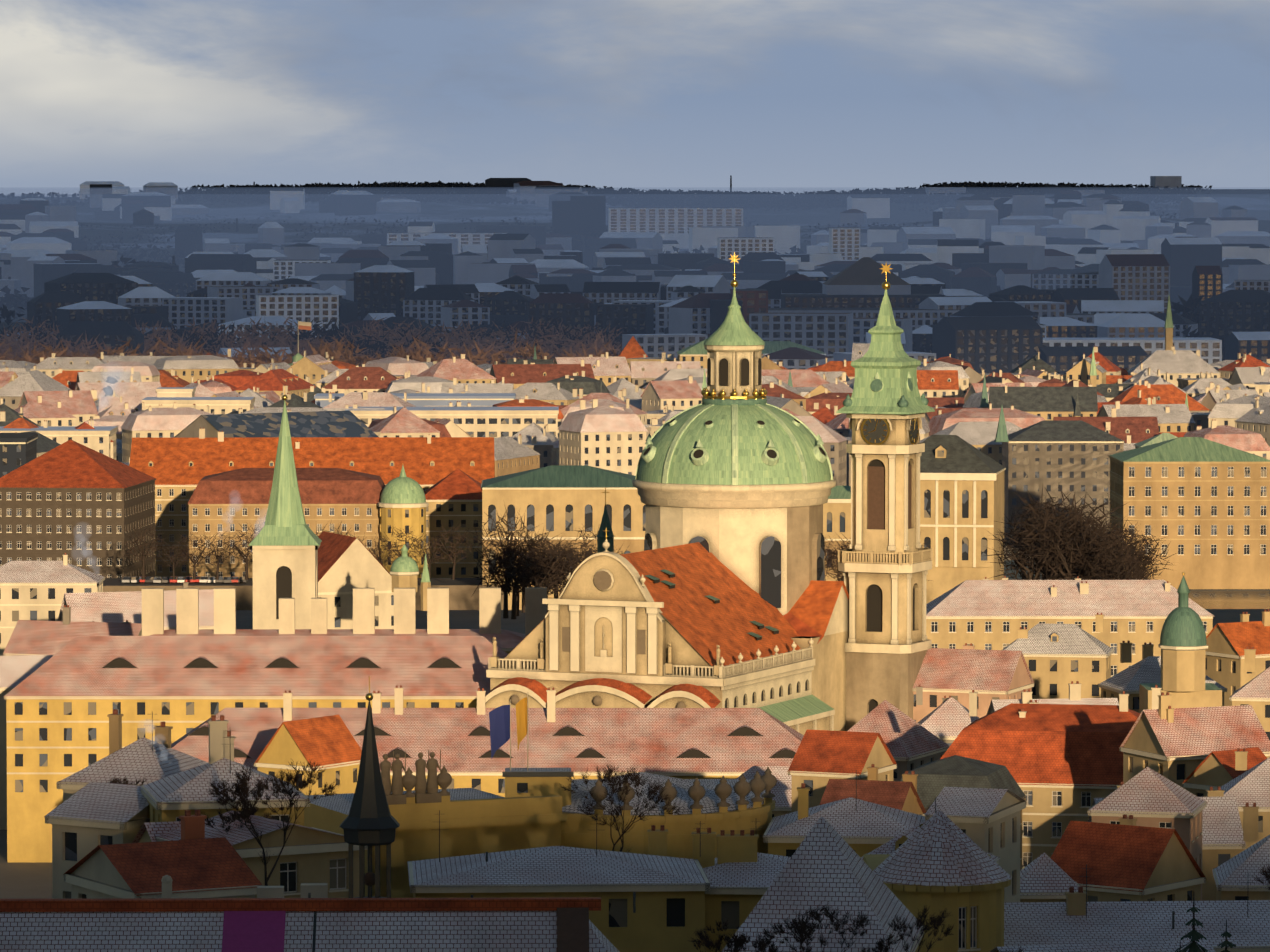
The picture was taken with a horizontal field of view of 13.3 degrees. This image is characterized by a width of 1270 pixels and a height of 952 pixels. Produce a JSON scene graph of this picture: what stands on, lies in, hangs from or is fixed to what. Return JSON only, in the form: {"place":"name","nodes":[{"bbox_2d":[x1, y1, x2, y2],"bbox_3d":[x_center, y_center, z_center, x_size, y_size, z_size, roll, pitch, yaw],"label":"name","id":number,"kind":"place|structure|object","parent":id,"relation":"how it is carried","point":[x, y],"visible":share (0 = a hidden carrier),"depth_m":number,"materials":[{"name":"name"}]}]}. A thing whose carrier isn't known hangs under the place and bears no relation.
{"place":"outdoors","nodes":[
{"label":"outdoors","id":0,"kind":"place"},
{"bbox_2d":[75,361,266,763],"bbox_3d":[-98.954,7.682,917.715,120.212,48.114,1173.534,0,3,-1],"label":"smoke","id":1,"kind":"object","parent":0,"point":[108,390],"depth_m":1493.57,"materials":[{"name":"white"}]},
{"bbox_2d":[103,578,503,609],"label":"embankment road","id":2,"kind":"structure","parent":0,"point":[461,591],"depth_m":1180.47,"materials":[{"name":"beige stone"}]},
{"bbox_2d":[122,576,247,583],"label":"parked cars","id":3,"kind":"object","parent":2,"relation":"on","point":[199,579],"visible":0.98,"depth_m":1198.03,"materials":[{"name":"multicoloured metal"}]},
{"bbox_2d":[0,187,1269,898],"bbox_3d":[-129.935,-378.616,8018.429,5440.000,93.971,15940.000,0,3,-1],"label":"terrain","id":4,"kind":"structure","parent":0,"point":[34,879],"depth_m":6967.21,"materials":[{"name":"beige stone"}]},
{"bbox_2d":[0,180,1224,367],"bbox_3d":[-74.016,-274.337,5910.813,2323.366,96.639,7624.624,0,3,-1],"label":"trees","id":5,"kind":"object","parent":4,"relation":"on","point":[327,344],"visible":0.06,"depth_m":2655.51,"materials":[{"name":"black plant"}]},
{"bbox_2d":[0,676,1269,951],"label":"houses","id":6,"kind":"structure","parent":4,"relation":"on","point":[378,860],"depth_m":303.75,"materials":[{"name":"beige stone"}]},
{"bbox_2d":[0,386,1269,861],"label":"buildings","id":7,"kind":"structure","parent":4,"relation":"on","point":[316,654],"depth_m":727.08,"materials":[{"name":"beige paint"}]},
{"bbox_2d":[0,175,1269,373],"bbox_3d":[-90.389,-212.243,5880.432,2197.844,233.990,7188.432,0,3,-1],"label":"city blocks","id":8,"kind":"structure","parent":4,"relation":"on","point":[1072,309],"depth_m":3360.85,"materials":[{"name":"beige stone"}]},
{"bbox_2d":[0,387,1269,609],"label":"city buildings","id":9,"kind":"structure","parent":4,"relation":"on","point":[1200,505],"depth_m":1262.15,"materials":[{"name":"beige stone"}]},
{"bbox_2d":[0,296,1269,485],"bbox_3d":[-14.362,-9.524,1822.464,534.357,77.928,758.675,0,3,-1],"label":"city buildings","id":10,"kind":"structure","parent":4,"relation":"on","point":[614,412],"depth_m":1724.99,"materials":[{"name":"beige stone"}]},
{"bbox_2d":[119,483,1176,618],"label":"trees","id":11,"kind":"object","parent":4,"relation":"on","point":[1055,548],"visible":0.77,"depth_m":1008.98,"materials":[{"name":"brown plant"}]},
{"bbox_2d":[107,760,1269,951],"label":"bare trees","id":12,"kind":"object","parent":4,"relation":"on","point":[801,926],"visible":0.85,"depth_m":285.52,"materials":[{"name":"black plant"}]},
{"bbox_2d":[485,252,934,734],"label":"domed church","id":13,"kind":"structure","parent":4,"relation":"on","point":[719,591],"depth_m":738.67,"materials":[{"name":"beige stone"}]},
{"bbox_2d":[736,685,1269,901],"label":"houses","id":14,"kind":"structure","parent":4,"relation":"on","point":[1162,799],"depth_m":562.91,"materials":[{"name":"red tile"}]},
{"bbox_2d":[1175,894,1235,951],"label":"conifers","id":15,"kind":"object","parent":4,"relation":"on","point":[1193,946],"visible":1,"depth_m":270.07,"materials":[{"name":"green plant"}]},
{"bbox_2d":[0,191,1269,373],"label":"haze","id":16,"kind":"object","parent":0,"point":[638,270],"depth_m":2277.26,"materials":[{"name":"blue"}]},
{"bbox_2d":[0,189,1269,321],"bbox_3d":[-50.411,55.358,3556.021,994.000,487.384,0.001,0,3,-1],"label":"haze","id":17,"kind":"object","parent":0,"point":[626,234],"depth_m":3545.36,"materials":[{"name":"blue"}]},
{"bbox_2d":[0,188,1269,272],"bbox_3d":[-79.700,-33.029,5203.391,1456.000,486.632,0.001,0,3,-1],"label":"haze","id":18,"kind":"object","parent":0,"point":[1043,230],"depth_m":5192.97,"materials":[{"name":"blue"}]},
{"bbox_2d":[0,0,1269,196],"label":"sky","id":19,"kind":"structure","parent":0,"point":[674,95],"materials":[{"name":"blue"}]},
{"bbox_2d":[2,194,1269,225],"bbox_3d":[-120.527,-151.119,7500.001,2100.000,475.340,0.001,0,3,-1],"label":"haze","id":20,"kind":"object","parent":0,"point":[549,209],"depth_m":7487.10,"materials":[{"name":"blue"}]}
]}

